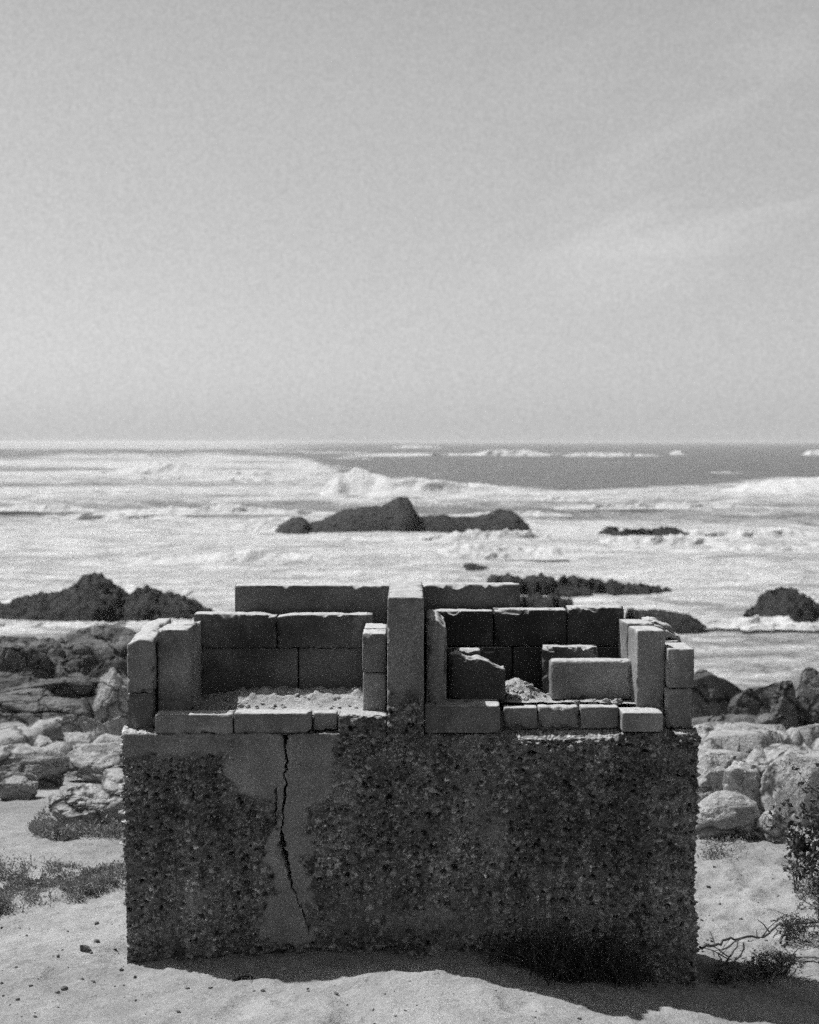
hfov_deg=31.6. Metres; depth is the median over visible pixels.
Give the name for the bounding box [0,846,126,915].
scrub
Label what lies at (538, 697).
sand
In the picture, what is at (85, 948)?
stone
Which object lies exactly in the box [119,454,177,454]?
surf
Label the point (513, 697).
mortar crumb
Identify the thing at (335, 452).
surf
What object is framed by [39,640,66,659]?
boulder
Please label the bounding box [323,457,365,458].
surf
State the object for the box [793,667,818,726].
boulder
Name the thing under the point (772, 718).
boulder
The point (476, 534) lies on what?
surf
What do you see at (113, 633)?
boulder
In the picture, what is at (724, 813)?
boulder
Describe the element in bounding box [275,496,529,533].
sea rock
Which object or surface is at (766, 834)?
boulder
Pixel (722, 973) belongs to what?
creeping plant
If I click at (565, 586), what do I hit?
sea rock
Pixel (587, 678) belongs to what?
loose brick
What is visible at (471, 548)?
surf
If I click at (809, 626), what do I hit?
surf
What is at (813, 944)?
dry branch
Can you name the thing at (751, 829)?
boulder
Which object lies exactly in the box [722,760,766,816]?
boulder
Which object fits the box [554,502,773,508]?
surf
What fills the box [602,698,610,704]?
mortar crumb
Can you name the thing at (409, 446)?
surf
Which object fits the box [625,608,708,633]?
sea rock
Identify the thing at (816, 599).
surf
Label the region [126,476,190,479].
surf
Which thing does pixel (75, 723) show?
boulder
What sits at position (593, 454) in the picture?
surf
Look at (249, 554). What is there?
surf
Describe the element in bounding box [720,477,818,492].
surf
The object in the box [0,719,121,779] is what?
rock outcrop
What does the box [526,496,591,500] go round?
surf
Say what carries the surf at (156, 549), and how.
on the sea
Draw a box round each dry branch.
[231,975,252,981]
[699,919,789,949]
[699,938,741,971]
[717,937,734,964]
[749,947,818,983]
[764,908,791,921]
[776,933,818,947]
[779,918,818,943]
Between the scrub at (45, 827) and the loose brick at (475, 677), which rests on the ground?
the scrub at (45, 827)
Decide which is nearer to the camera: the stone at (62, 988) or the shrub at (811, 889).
the stone at (62, 988)
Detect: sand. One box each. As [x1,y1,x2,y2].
[193,685,362,714]
[446,678,635,703]
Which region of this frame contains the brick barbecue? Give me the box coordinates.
[117,581,701,986]
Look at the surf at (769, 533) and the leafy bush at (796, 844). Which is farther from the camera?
the surf at (769, 533)
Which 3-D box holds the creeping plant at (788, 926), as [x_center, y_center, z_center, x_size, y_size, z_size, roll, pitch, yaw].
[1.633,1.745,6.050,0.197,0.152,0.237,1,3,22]
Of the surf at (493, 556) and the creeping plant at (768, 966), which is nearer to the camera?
the creeping plant at (768, 966)
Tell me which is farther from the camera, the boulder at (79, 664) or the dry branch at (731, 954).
the boulder at (79, 664)
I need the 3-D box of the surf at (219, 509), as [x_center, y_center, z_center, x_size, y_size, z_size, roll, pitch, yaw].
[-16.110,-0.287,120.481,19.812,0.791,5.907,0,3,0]
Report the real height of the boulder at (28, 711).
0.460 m
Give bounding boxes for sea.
[0,442,818,689]
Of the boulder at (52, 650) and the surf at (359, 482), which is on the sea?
the surf at (359, 482)
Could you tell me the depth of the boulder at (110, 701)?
15.24 m
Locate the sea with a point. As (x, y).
(724, 585)
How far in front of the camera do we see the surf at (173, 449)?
1051.57 m
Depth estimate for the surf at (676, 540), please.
82.48 m
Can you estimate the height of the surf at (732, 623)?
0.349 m
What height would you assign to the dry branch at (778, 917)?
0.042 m
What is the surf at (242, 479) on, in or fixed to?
on the sea
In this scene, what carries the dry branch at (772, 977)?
on the ground
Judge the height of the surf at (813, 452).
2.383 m
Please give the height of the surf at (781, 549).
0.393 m
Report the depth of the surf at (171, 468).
255.43 m
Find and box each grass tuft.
[453,902,669,988]
[567,923,676,991]
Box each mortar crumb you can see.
[509,680,516,686]
[510,695,518,699]
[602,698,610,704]
[613,698,621,705]
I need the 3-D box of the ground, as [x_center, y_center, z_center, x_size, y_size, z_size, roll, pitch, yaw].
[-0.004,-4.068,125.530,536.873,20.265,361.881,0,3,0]
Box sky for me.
[0,0,818,441]
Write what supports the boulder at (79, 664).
on the rock outcrop at (100, 651)
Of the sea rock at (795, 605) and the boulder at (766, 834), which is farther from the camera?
the sea rock at (795, 605)
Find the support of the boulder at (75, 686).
on the rock outcrop at (100, 651)
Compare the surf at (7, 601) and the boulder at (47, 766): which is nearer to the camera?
the boulder at (47, 766)
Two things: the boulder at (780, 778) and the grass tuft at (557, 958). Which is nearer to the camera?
the grass tuft at (557, 958)
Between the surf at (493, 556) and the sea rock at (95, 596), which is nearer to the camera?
the sea rock at (95, 596)
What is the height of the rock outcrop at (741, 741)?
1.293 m
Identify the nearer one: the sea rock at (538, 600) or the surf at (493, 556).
the sea rock at (538, 600)
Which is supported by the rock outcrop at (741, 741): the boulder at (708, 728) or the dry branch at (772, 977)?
the boulder at (708, 728)
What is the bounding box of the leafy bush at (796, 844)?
[761,758,818,904]
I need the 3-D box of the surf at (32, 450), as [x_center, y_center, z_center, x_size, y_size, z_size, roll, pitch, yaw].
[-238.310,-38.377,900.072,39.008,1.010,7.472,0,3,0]
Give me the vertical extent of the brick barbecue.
1.951 m
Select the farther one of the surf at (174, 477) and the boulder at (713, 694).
the surf at (174, 477)
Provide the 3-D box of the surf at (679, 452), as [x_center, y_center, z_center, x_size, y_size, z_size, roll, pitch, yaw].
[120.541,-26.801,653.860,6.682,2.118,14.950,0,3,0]
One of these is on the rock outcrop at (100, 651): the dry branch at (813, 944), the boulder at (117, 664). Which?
the boulder at (117, 664)
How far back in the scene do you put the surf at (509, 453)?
596.00 m
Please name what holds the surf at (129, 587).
on the sea
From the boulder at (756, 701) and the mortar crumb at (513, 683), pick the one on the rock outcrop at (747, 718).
the boulder at (756, 701)
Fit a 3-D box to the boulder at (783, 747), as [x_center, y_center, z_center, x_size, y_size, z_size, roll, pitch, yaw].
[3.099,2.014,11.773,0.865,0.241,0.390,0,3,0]
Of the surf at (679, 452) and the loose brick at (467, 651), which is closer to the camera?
the loose brick at (467, 651)
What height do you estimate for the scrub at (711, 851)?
0.156 m
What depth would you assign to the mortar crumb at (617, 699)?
5.49 m
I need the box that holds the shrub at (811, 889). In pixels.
[792,870,818,919]
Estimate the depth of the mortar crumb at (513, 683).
5.59 m
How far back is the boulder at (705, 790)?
8.94 m
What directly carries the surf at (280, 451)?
on the sea
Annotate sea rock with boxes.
[0,572,215,622]
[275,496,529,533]
[463,563,489,570]
[487,572,671,597]
[520,593,572,608]
[598,526,707,535]
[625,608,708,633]
[742,586,818,622]
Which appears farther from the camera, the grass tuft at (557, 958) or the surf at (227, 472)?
the surf at (227, 472)
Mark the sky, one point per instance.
(221, 220)
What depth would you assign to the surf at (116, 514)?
107.43 m
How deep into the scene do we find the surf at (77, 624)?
46.37 m
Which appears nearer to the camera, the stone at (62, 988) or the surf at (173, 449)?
the stone at (62, 988)
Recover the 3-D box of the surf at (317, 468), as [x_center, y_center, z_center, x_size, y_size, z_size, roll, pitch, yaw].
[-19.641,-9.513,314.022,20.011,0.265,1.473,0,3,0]
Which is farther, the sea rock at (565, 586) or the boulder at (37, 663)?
the sea rock at (565, 586)
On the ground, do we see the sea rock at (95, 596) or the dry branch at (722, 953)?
the dry branch at (722, 953)
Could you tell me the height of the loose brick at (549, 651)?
0.194 m
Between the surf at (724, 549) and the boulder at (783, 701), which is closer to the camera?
the boulder at (783, 701)
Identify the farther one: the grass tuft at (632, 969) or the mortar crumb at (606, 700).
the mortar crumb at (606, 700)
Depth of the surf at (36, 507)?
124.49 m
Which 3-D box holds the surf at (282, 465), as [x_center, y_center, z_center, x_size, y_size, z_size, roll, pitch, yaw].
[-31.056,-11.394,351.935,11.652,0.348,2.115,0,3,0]
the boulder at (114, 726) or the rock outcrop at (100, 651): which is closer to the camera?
the boulder at (114, 726)
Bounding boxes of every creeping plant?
[708,955,758,984]
[734,948,780,981]
[752,943,806,978]
[775,909,818,941]
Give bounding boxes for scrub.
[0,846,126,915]
[26,805,123,841]
[697,832,777,860]
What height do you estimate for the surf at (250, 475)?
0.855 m
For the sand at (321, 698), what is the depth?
5.63 m
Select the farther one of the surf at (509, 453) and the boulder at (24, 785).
the surf at (509, 453)
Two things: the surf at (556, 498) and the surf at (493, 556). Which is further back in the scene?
the surf at (556, 498)
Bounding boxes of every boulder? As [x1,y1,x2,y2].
[0,647,55,679]
[0,677,99,697]
[0,696,102,725]
[0,744,69,785]
[0,771,39,800]
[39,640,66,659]
[45,715,100,732]
[48,781,123,827]
[56,655,95,677]
[58,624,135,642]
[66,742,122,783]
[87,654,127,677]
[89,715,127,743]
[93,668,127,722]
[101,768,123,784]
[691,669,742,717]
[695,790,759,838]
[696,726,721,731]
[696,751,736,790]
[696,777,715,803]
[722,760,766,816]
[728,682,779,714]
[736,824,758,838]
[742,744,818,761]
[753,713,793,729]
[756,810,788,843]
[760,750,818,826]
[770,680,797,727]
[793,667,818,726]
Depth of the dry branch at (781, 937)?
6.01 m
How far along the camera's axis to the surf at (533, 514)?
115.50 m
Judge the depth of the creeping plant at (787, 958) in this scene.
5.63 m
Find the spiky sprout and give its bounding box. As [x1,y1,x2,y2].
[780,857,815,890]
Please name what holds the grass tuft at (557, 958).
on the ground
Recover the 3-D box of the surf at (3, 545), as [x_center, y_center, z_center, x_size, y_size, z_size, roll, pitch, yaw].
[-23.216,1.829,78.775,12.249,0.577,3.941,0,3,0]
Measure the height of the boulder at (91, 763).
0.343 m
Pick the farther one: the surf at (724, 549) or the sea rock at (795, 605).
the surf at (724, 549)
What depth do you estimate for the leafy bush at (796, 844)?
6.20 m
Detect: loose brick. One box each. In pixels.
[447,650,505,701]
[456,647,480,655]
[541,644,597,693]
[548,658,630,699]
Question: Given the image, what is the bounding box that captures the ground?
[0,635,818,1023]
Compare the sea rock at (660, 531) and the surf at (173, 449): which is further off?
the surf at (173, 449)
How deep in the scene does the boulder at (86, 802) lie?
7.89 m
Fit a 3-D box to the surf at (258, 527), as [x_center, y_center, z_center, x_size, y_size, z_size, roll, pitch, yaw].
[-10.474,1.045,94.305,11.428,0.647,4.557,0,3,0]
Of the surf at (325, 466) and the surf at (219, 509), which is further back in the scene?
the surf at (325, 466)
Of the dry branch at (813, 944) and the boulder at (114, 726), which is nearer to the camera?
the dry branch at (813, 944)
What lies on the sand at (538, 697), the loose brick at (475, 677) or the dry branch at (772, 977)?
the loose brick at (475, 677)
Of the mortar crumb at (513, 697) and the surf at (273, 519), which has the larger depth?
the surf at (273, 519)
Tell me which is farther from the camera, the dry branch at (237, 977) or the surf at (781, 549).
the surf at (781, 549)
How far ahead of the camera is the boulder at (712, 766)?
9.29 m
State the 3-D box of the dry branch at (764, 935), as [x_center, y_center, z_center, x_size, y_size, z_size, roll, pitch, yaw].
[1.391,1.760,6.025,0.539,0.079,0.102,-2,3,-34]
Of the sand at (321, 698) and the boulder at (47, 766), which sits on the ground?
the boulder at (47, 766)
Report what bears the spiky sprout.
on the ground
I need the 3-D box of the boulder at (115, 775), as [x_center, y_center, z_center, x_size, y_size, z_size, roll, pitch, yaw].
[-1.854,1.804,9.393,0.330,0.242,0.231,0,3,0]
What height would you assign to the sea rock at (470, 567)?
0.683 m
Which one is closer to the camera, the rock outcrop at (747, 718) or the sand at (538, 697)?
the sand at (538, 697)
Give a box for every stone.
[60,986,67,990]
[80,945,91,952]
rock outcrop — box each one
[0,635,133,717]
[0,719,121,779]
[692,686,765,725]
[693,721,818,765]
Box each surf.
[0,504,103,510]
[0,542,86,549]
[0,599,11,603]
[0,618,193,627]
[14,450,51,450]
[39,510,205,519]
[47,579,191,595]
[66,462,206,473]
[92,504,334,514]
[95,548,167,550]
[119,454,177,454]
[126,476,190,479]
[126,548,332,566]
[144,448,206,449]
[200,471,306,474]
[202,523,277,531]
[213,477,281,480]
[233,516,318,521]
[240,473,260,476]
[250,450,312,451]
[261,464,302,465]
[274,468,363,468]
[283,528,563,541]
[296,465,345,467]
[312,451,359,452]
[318,468,530,497]
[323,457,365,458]
[350,450,551,455]
[392,445,439,447]
[433,542,600,556]
[433,552,568,559]
[448,511,570,516]
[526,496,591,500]
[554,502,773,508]
[563,452,655,456]
[599,533,732,547]
[664,545,818,552]
[670,450,683,454]
[688,529,818,537]
[698,615,818,628]
[714,548,763,551]
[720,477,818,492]
[738,622,818,630]
[802,450,818,454]
[811,596,818,602]

